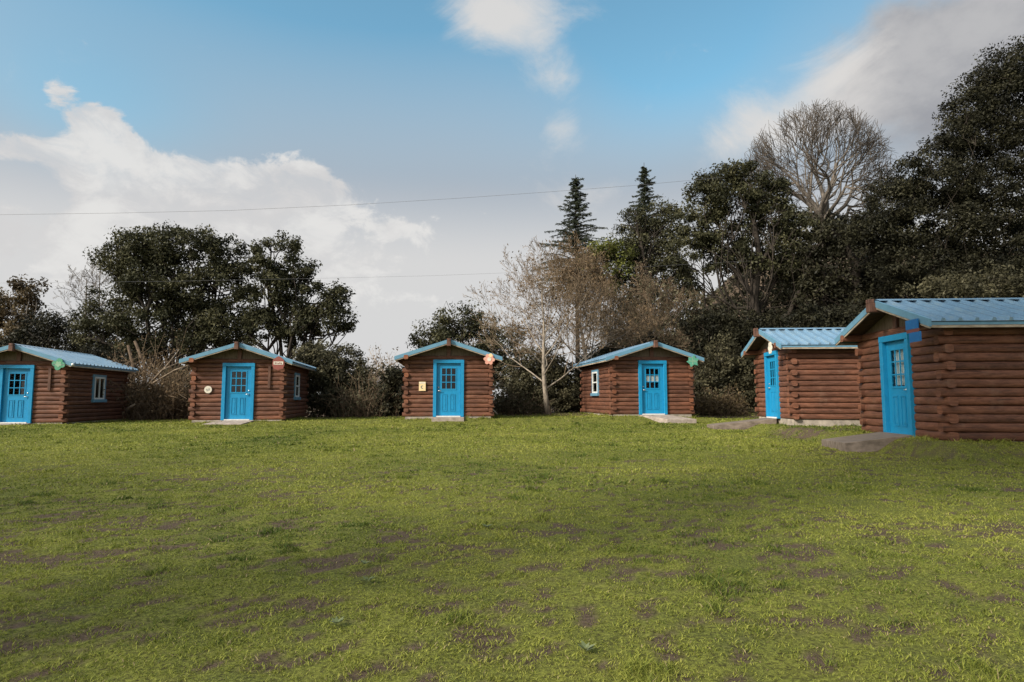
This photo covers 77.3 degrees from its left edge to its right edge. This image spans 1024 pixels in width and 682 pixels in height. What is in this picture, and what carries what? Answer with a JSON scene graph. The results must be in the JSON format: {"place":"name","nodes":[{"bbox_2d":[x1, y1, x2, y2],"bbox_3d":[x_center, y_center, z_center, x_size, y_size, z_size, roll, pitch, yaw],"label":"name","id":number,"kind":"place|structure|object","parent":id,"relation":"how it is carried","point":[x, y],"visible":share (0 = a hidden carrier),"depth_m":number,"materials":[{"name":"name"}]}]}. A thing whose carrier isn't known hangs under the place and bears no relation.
{"place":"outdoors","nodes":[
{"label":"outdoors","id":0,"kind":"place"},
{"bbox_2d":[6,177,722,214],"bbox_3d":[-11.773,-7.257,32.287,45.134,2.085,0.013,0,-5,0],"label":"power cable","id":1,"kind":"object","parent":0,"point":[356,204],"visible":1,"depth_m":32.25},
{"bbox_2d":[40,261,738,282],"bbox_3d":[-11.385,-3.538,32.954,47.416,1.210,0.008,0,-5,0],"label":"power cable","id":2,"kind":"object","parent":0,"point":[312,278],"visible":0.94,"depth_m":32.92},
{"bbox_2d":[0,253,1023,681],"bbox_3d":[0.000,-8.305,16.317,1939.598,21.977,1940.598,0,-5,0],"label":"ground","id":3,"kind":"structure","parent":0,"point":[766,659],"depth_m":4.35,"materials":[{"name":"green plant"}]},
{"bbox_2d":[0,423,30,424],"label":"door step","id":4,"kind":"object","parent":3,"relation":"on","point":[13,423],"depth_m":23.30,"materials":[{"name":"grey concrete"}]},
{"bbox_2d":[0,274,51,342],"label":"gum tree","id":5,"kind":"object","parent":3,"relation":"on","point":[30,299],"visible":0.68,"depth_m":58.13,"materials":[{"name":"green plant"}]},
{"bbox_2d":[0,343,138,424],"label":"log cabin","id":6,"kind":"object","parent":3,"relation":"on","point":[74,394],"visible":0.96,"depth_m":23.84,"materials":[{"name":"wood"}]},
{"bbox_2d":[1,369,29,421],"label":"door","id":7,"kind":"structure","parent":6,"relation":"in","point":[16,381],"depth_m":23.61,"materials":[{"name":"blue paint"}]},
{"bbox_2d":[47,368,51,390],"bbox_3d":[-17.186,1.418,23.778,0.090,0.840,0.030,1,-5,-9],"label":"wall board","id":8,"kind":"object","parent":6,"relation":"attached to","point":[49,379],"depth_m":23.77,"materials":[{"name":"wood"}]},
{"bbox_2d":[52,358,64,369],"bbox_3d":[-16.647,0.850,23.495,0.444,0.444,0.026,1,-5,-9],"label":"clover sign","id":9,"kind":"object","parent":6,"relation":"attached to","point":[58,363],"visible":1,"depth_m":23.49,"materials":[{"name":"green paint"}]},
{"bbox_2d":[90,374,106,401],"bbox_3d":[-17.033,1.963,26.411,0.148,1.130,1.180,1,-5,-9],"label":"window","id":10,"kind":"structure","parent":6,"relation":"in","point":[98,380],"depth_m":26.36,"materials":[{"name":"blue paint"}]},
{"bbox_2d":[0,305,158,366],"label":"evergreen tree","id":11,"kind":"object","parent":3,"relation":"on","point":[44,333],"visible":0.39,"depth_m":43.36,"materials":[{"name":"green plant"}]},
{"bbox_2d":[49,257,110,332],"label":"bare tree","id":12,"kind":"object","parent":3,"relation":"on","point":[71,271],"visible":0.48,"depth_m":62.16,"materials":[{"name":"grey plant"}]},
{"bbox_2d":[50,342,156,380],"bbox_3d":[-23.332,2.099,33.776,8.889,4.135,4.004,0,-5,0],"label":"shrub","id":13,"kind":"object","parent":3,"relation":"on","point":[98,350],"visible":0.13,"depth_m":33.77,"materials":[{"name":"green plant"}]},
{"bbox_2d":[67,251,143,337],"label":"bare tree","id":14,"kind":"object","parent":3,"relation":"on","point":[92,278],"visible":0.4,"depth_m":62.18,"materials":[{"name":"brown plant"}]},
{"bbox_2d":[127,345,134,417],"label":"tree stem","id":15,"kind":"object","parent":3,"relation":"on","point":[129,352],"visible":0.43,"depth_m":33.01,"materials":[{"name":"wood"}]},
{"bbox_2d":[133,341,146,389],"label":"tree stem","id":16,"kind":"object","parent":3,"relation":"on","point":[137,348],"visible":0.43,"depth_m":33.02,"materials":[{"name":"plant"}]},
{"bbox_2d":[92,328,197,420],"bbox_3d":[-16.646,1.528,29.117,7.681,4.789,7.801,0,-5,0],"label":"dry brush","id":17,"kind":"object","parent":3,"relation":"on","point":[149,409],"visible":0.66,"depth_m":29.23,"materials":[{"name":"brown plant"}]},
{"bbox_2d":[142,350,178,392],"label":"dead branch","id":18,"kind":"object","parent":17,"relation":"in","point":[163,368],"visible":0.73,"depth_m":29.21,"materials":[{"name":"brown wood"}]},
{"bbox_2d":[145,362,178,389],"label":"dead branch","id":19,"kind":"object","parent":17,"relation":"in","point":[159,373],"visible":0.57,"depth_m":28.97,"materials":[{"name":"brown wood"}]},
{"bbox_2d":[153,365,188,383],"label":"dead branch","id":20,"kind":"object","parent":17,"relation":"attached to","point":[155,381],"visible":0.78,"depth_m":28.82,"materials":[{"name":"brown wood"}]},
{"bbox_2d":[111,354,184,418],"bbox_3d":[-18.295,2.280,30.750,5.061,3.350,4.872,0,-5,0],"label":"dry brush","id":21,"kind":"object","parent":3,"relation":"on","point":[141,382],"visible":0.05,"depth_m":30.75,"materials":[{"name":"brown plant"}]},
{"bbox_2d":[126,365,190,418],"bbox_3d":[-17.157,2.513,31.189,4.559,2.772,2.440,0,-5,0],"label":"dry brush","id":22,"kind":"object","parent":3,"relation":"on","point":[166,371],"visible":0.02,"depth_m":31.21,"materials":[{"name":"brown plant"}]},
{"bbox_2d":[64,220,261,385],"bbox_3d":[-20.737,-1.306,38.240,11.757,12.276,5.514,0,-5,0],"label":"oak tree","id":23,"kind":"object","parent":3,"relation":"on","point":[212,320],"visible":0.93,"depth_m":37.59,"materials":[{"name":"green plant"}]},
{"bbox_2d":[135,358,193,418],"bbox_3d":[-15.472,2.335,30.425,4.863,3.230,4.551,1,-5,-16],"label":"dry brush","id":24,"kind":"object","parent":3,"relation":"on","point":[177,401],"visible":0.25,"depth_m":29.69,"materials":[{"name":"brown plant"}]},
{"bbox_2d":[205,420,253,424],"bbox_3d":[-10.310,3.095,23.309,1.576,0.383,0.990,1,-5,-9],"label":"door step","id":25,"kind":"object","parent":3,"relation":"on","point":[232,422],"depth_m":23.24,"materials":[{"name":"grey concrete"}]},
{"bbox_2d":[179,342,315,422],"bbox_3d":[-10.645,2.001,26.500,4.006,3.440,6.120,1,-5,-9],"label":"log cabin","id":26,"kind":"object","parent":3,"relation":"on","point":[234,376],"visible":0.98,"depth_m":24.06,"materials":[{"name":"wood"}]},
{"bbox_2d":[204,386,211,392],"bbox_3d":[-11.310,1.808,23.815,0.270,0.270,0.024,1,-5,-9],"label":"round plaque","id":27,"kind":"object","parent":26,"relation":"attached to","point":[207,389],"visible":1,"depth_m":23.81,"materials":[{"name":"beige paint"}]},
{"bbox_2d":[225,367,250,418],"bbox_3d":[-10.271,1.942,24.016,0.892,1.964,0.115,1,-5,-9],"label":"door","id":28,"kind":"structure","parent":26,"relation":"in","point":[238,380],"depth_m":24.03,"materials":[{"name":"blue paint"}]},
{"bbox_2d":[268,366,270,387],"bbox_3d":[-9.175,1.359,24.187,0.090,0.840,0.030,1,-5,-9],"label":"wall board","id":29,"kind":"object","parent":26,"relation":"attached to","point":[269,372],"depth_m":24.18,"materials":[{"name":"brown wood"}]},
{"bbox_2d":[272,356,284,369],"bbox_3d":[-8.718,0.830,23.883,0.440,0.540,0.030,1,-5,-9],"label":"shield sign","id":30,"kind":"object","parent":26,"relation":"attached to","point":[278,363],"visible":1,"depth_m":23.87,"materials":[{"name":"red paint"}]},
{"bbox_2d":[293,372,300,399],"bbox_3d":[-9.004,1.904,26.819,0.148,1.130,1.180,1,-5,-9],"label":"window","id":31,"kind":"structure","parent":26,"relation":"in","point":[297,375],"depth_m":26.72,"materials":[{"name":"blue paint"}]},
{"bbox_2d":[234,230,358,358],"bbox_3d":[-12.437,-1.060,37.322,7.331,11.188,3.970,0,-5,0],"label":"oak tree","id":32,"kind":"object","parent":3,"relation":"on","point":[303,320],"visible":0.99,"depth_m":36.91,"materials":[{"name":"green plant"}]},
{"bbox_2d":[290,339,381,416],"bbox_3d":[-8.589,2.227,31.244,4.724,4.613,4.028,0,-5,0],"label":"shrub","id":33,"kind":"object","parent":3,"relation":"on","point":[316,355],"visible":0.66,"depth_m":30.36,"materials":[{"name":"green plant"}]},
{"bbox_2d":[329,616,343,624],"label":"lawn weed","id":34,"kind":"object","parent":3,"relation":"on","point":[335,620],"visible":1,"depth_m":3.33,"materials":[{"name":"green plant"}]},
{"bbox_2d":[313,368,400,417],"bbox_3d":[-6.601,2.485,29.294,4.311,2.478,4.628,5,-7,-41],"label":"dry brush","id":35,"kind":"object","parent":3,"relation":"on","point":[356,411],"visible":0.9,"depth_m":29.09,"materials":[{"name":"brown plant"}]},
{"bbox_2d":[359,576,374,580],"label":"lawn weed","id":36,"kind":"object","parent":3,"relation":"on","point":[366,578],"visible":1,"depth_m":4.08,"materials":[{"name":"green plant"}]},
{"bbox_2d":[338,345,401,395],"bbox_3d":[-6.835,2.099,33.790,7.356,4.156,6.272,4,-7,-39],"label":"dry brush","id":37,"kind":"object","parent":3,"relation":"on","point":[376,372],"visible":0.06,"depth_m":33.86,"materials":[{"name":"plant"}]},
{"bbox_2d":[354,349,403,403],"bbox_3d":[-6.448,2.547,35.798,6.610,4.409,5.641,1,-5,-15],"label":"dry brush","id":38,"kind":"object","parent":3,"relation":"on","point":[383,363],"visible":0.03,"depth_m":36.02,"materials":[{"name":"plant"}]},
{"bbox_2d":[355,364,404,415],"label":"shrub","id":39,"kind":"object","parent":3,"relation":"on","point":[394,375],"visible":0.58,"depth_m":29.36,"materials":[{"name":"green plant"}]},
{"bbox_2d":[394,338,501,418],"bbox_3d":[-2.603,1.882,26.569,4.006,3.440,6.120,0,-5,-5],"label":"log cabin","id":40,"kind":"object","parent":3,"relation":"on","point":[456,377],"visible":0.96,"depth_m":24.07,"materials":[{"name":"wood"}]},
{"bbox_2d":[419,382,425,390],"bbox_3d":[-3.356,1.694,23.943,0.250,0.340,0.023,0,-5,-5],"label":"paper notice","id":41,"kind":"object","parent":40,"relation":"attached to","point":[422,386],"visible":1,"depth_m":23.93,"materials":[{"name":"beige paper"}]},
{"bbox_2d":[436,363,460,415],"bbox_3d":[-2.383,1.822,24.067,0.892,1.964,0.115,0,-5,-5],"label":"door","id":42,"kind":"structure","parent":40,"relation":"in","point":[448,374],"depth_m":24.08,"materials":[{"name":"blue paint"}]},
{"bbox_2d":[483,353,494,364],"bbox_3d":[-0.850,0.671,23.841,0.428,0.420,0.028,0,-5,-5],"label":"flower sign","id":43,"kind":"object","parent":40,"relation":"attached to","point":[489,359],"visible":1,"depth_m":23.83,"materials":[{"name":"pink paint"}]},
{"bbox_2d":[432,417,463,421],"bbox_3d":[-2.366,2.962,23.640,1.180,0.290,0.460,0,-5,-5],"label":"door step","id":44,"kind":"object","parent":3,"relation":"on","point":[437,419],"depth_m":23.43,"materials":[{"name":"grey concrete"}]},
{"bbox_2d":[405,298,529,388],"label":"evergreen tree","id":45,"kind":"object","parent":3,"relation":"on","point":[444,329],"visible":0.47,"depth_m":40.70,"materials":[{"name":"green plant"}]},
{"bbox_2d":[492,374,560,414],"bbox_3d":[0.043,2.541,29.709,4.574,2.029,3.205,0,-5,0],"label":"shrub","id":46,"kind":"object","parent":3,"relation":"on","point":[519,407],"visible":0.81,"depth_m":29.56,"materials":[{"name":"brown plant"}]},
{"bbox_2d":[492,341,581,413],"bbox_3d":[1.489,2.047,31.939,5.558,4.221,3.390,0,-5,0],"label":"shrub","id":47,"kind":"object","parent":3,"relation":"on","point":[564,389],"visible":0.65,"depth_m":31.39,"materials":[{"name":"green plant"}]},
{"bbox_2d":[462,235,637,414],"bbox_3d":[1.298,-0.643,29.099,8.096,8.221,8.406,-2,-6,22],"label":"bare tree","id":48,"kind":"object","parent":3,"relation":"on","point":[547,408],"visible":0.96,"depth_m":28.50,"materials":[{"name":"grey plant"}]},
{"bbox_2d":[531,175,625,382],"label":"conifer tree","id":49,"kind":"object","parent":3,"relation":"on","point":[577,207],"visible":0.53,"depth_m":56.80,"materials":[{"name":"green plant"}]},
{"bbox_2d":[137,213,1021,405],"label":"woods","id":50,"kind":"object","parent":3,"relation":"on","point":[709,301],"visible":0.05,"depth_m":83.82,"materials":[{"name":"green plant"}]},
{"bbox_2d":[498,224,673,370],"bbox_3d":[3.521,-0.960,31.680,8.664,9.189,7.687,0,-5,0],"label":"bare tree","id":51,"kind":"object","parent":3,"relation":"on","point":[591,271],"visible":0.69,"depth_m":31.19,"materials":[{"name":"brown plant"}]},
{"bbox_2d":[579,640,596,650],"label":"lawn weed","id":52,"kind":"object","parent":3,"relation":"on","point":[586,645],"visible":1,"depth_m":3.02,"materials":[{"name":"green plant"}]},
{"bbox_2d":[578,237,638,343],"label":"sapling tree","id":53,"kind":"object","parent":3,"relation":"on","point":[612,252],"visible":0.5,"depth_m":45.20,"materials":[{"name":"green plant"}]},
{"bbox_2d":[553,330,682,411],"bbox_3d":[5.461,1.872,32.972,6.832,5.005,4.230,0,-5,0],"label":"shrub","id":54,"kind":"object","parent":3,"relation":"on","point":[605,350],"visible":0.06,"depth_m":32.77,"materials":[{"name":"green plant"}]},
{"bbox_2d":[573,340,703,417],"bbox_3d":[5.263,1.949,27.860,4.006,3.440,6.120,1,-5,-7],"label":"log cabin","id":55,"kind":"object","parent":3,"relation":"on","point":[655,377],"visible":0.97,"depth_m":25.43,"materials":[{"name":"wood"}]},
{"bbox_2d":[590,369,599,395],"bbox_3d":[3.599,1.811,27.728,0.148,1.130,1.180,1,-5,-7],"label":"window","id":56,"kind":"structure","parent":55,"relation":"in","point":[595,373],"depth_m":27.66,"materials":[{"name":"blue paint"}]},
{"bbox_2d":[642,364,663,413],"bbox_3d":[5.565,1.889,25.364,0.892,1.964,0.115,1,-5,-7],"label":"door","id":57,"kind":"structure","parent":55,"relation":"in","point":[652,398],"depth_m":25.36,"materials":[{"name":"blue paint"}]},
{"bbox_2d":[686,355,697,366],"bbox_3d":[7.108,0.788,25.190,0.510,0.490,0.026,1,-5,-7],"label":"leaf sign","id":58,"kind":"object","parent":55,"relation":"attached to","point":[693,360],"visible":1,"depth_m":25.18,"materials":[{"name":"teal paint"}]},
{"bbox_2d":[620,166,671,286],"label":"conifer tree","id":59,"kind":"object","parent":3,"relation":"on","point":[643,198],"visible":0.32,"depth_m":58.24,"materials":[{"name":"green plant"}]},
{"bbox_2d":[587,257,705,374],"bbox_3d":[7.692,-0.268,35.208,6.990,8.248,6.907,-3,-6,31],"label":"bare tree","id":60,"kind":"object","parent":3,"relation":"on","point":[663,294],"visible":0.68,"depth_m":34.01,"materials":[{"name":"brown plant"}]},
{"bbox_2d":[602,194,703,349],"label":"evergreen tree","id":61,"kind":"object","parent":3,"relation":"on","point":[656,227],"visible":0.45,"depth_m":46.91,"materials":[{"name":"green plant"}]},
{"bbox_2d":[640,415,696,423],"bbox_3d":[5.991,3.060,24.614,1.002,0.418,1.917,4,-6,-36],"label":"door step","id":62,"kind":"object","parent":3,"relation":"on","point":[668,418],"depth_m":24.24,"materials":[{"name":"grey concrete"}]},
{"bbox_2d":[692,383,754,416],"bbox_3d":[9.169,2.658,28.799,3.685,1.551,3.114,2,-6,-25],"label":"dry brush","id":63,"kind":"object","parent":3,"relation":"on","point":[719,406],"visible":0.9,"depth_m":28.52,"materials":[{"name":"brown plant"}]},
{"bbox_2d":[693,329,756,413],"bbox_3d":[10.274,1.625,30.884,4.418,4.431,3.235,0,-5,0],"label":"shrub","id":64,"kind":"object","parent":3,"relation":"on","point":[720,371],"visible":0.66,"depth_m":30.41,"materials":[{"name":"green plant"}]},
{"bbox_2d":[656,158,819,324],"bbox_3d":[12.187,-3.043,34.359,8.641,13.763,4.254,0,-5,0],"label":"oak tree","id":65,"kind":"object","parent":3,"relation":"on","point":[716,189],"visible":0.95,"depth_m":34.15,"materials":[{"name":"green plant"}]},
{"bbox_2d":[707,418,776,429],"bbox_3d":[7.363,2.731,20.596,1.940,0.498,1.000,0,-5,4],"label":"door ramp","id":66,"kind":"structure","parent":3,"relation":"on","point":[743,424],"depth_m":20.15,"materials":[{"name":"grey concrete"}]},
{"bbox_2d":[667,303,832,382],"bbox_3d":[12.880,0.824,33.064,9.536,5.714,4.504,0,-5,0],"label":"shrub","id":67,"kind":"object","parent":3,"relation":"on","point":[741,331],"visible":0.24,"depth_m":32.63,"materials":[{"name":"green plant"}]},
{"bbox_2d":[741,327,861,426],"bbox_3d":[10.924,1.334,20.473,6.120,3.560,4.006,0,-5,4],"label":"log cabin","id":68,"kind":"object","parent":3,"relation":"on","point":[807,376],"visible":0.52,"depth_m":19.00,"materials":[{"name":"wood"}]},
{"bbox_2d":[768,342,771,353],"bbox_3d":[7.874,0.212,19.500,0.026,0.354,0.390,0,-5,4],"label":"daisy sign","id":69,"kind":"object","parent":68,"relation":"attached to","point":[770,347],"visible":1,"depth_m":19.46,"materials":[{"name":"beige paint"}]},
{"bbox_2d":[768,356,776,416],"bbox_3d":[8.422,1.455,20.638,0.115,1.964,0.892,0,-5,4],"label":"door","id":70,"kind":"structure","parent":68,"relation":"in","point":[771,360],"depth_m":20.75,"materials":[{"name":"blue paint"}]},
{"bbox_2d":[732,98,904,295],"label":"bare tree","id":71,"kind":"object","parent":3,"relation":"on","point":[822,206],"visible":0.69,"depth_m":43.91,"materials":[{"name":"grey plant"}]},
{"bbox_2d":[780,298,867,327],"bbox_3d":[15.956,0.700,27.062,8.760,5.220,3.911,0,-5,0],"label":"shrub","id":72,"kind":"object","parent":3,"relation":"on","point":[836,316],"visible":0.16,"depth_m":27.07,"materials":[{"name":"green plant"}]},
{"bbox_2d":[679,232,1013,344],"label":"oak tree","id":73,"kind":"object","parent":3,"relation":"on","point":[785,299],"visible":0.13,"depth_m":42.53,"materials":[{"name":"green plant"}]},
{"bbox_2d":[781,207,920,312],"bbox_3d":[17.959,-1.926,33.352,7.596,10.145,4.222,0,-5,0],"label":"oak tree","id":74,"kind":"object","parent":3,"relation":"on","point":[855,284],"visible":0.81,"depth_m":32.92,"materials":[{"name":"green plant"}]},
{"bbox_2d":[821,432,911,451],"bbox_3d":[7.413,2.165,13.466,1.280,0.448,1.279,0,-5,4],"label":"door step","id":75,"kind":"object","parent":3,"relation":"on","point":[871,442],"depth_m":12.97,"materials":[{"name":"grey concrete"}]},
{"bbox_2d":[834,298,1023,441],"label":"log cabin","id":76,"kind":"object","parent":3,"relation":"on","point":[956,372],"visible":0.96,"depth_m":12.15,"materials":[{"name":"wood"}]},
{"bbox_2d":[886,340,908,434],"bbox_3d":[8.180,0.979,13.499,0.171,1.964,0.892,0,-5,4],"label":"door","id":77,"kind":"structure","parent":76,"relation":"in","point":[898,409],"depth_m":13.59,"materials":[{"name":"blue paint"}]},
{"bbox_2d":[905,318,921,342],"bbox_3d":[7.588,-0.194,12.087,0.020,0.430,0.520,0,-5,4],"label":"square sign","id":78,"kind":"object","parent":76,"relation":"attached to","point":[912,328],"visible":1,"depth_m":12.08,"materials":[{"name":"blue metal"}]},
{"bbox_2d":[836,35,1023,298],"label":"oak tree","id":79,"kind":"object","parent":3,"relation":"on","point":[963,202],"visible":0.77,"depth_m":29.18,"materials":[{"name":"green plant"}]},
{"bbox_2d":[894,261,1023,298],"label":"shrub","id":80,"kind":"object","parent":3,"relation":"on","point":[974,286],"visible":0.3,"depth_m":24.96,"materials":[{"name":"green plant"}]},
{"bbox_2d":[0,0,1023,399],"label":"sky","id":81,"kind":"structure","parent":0,"point":[111,110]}
]}

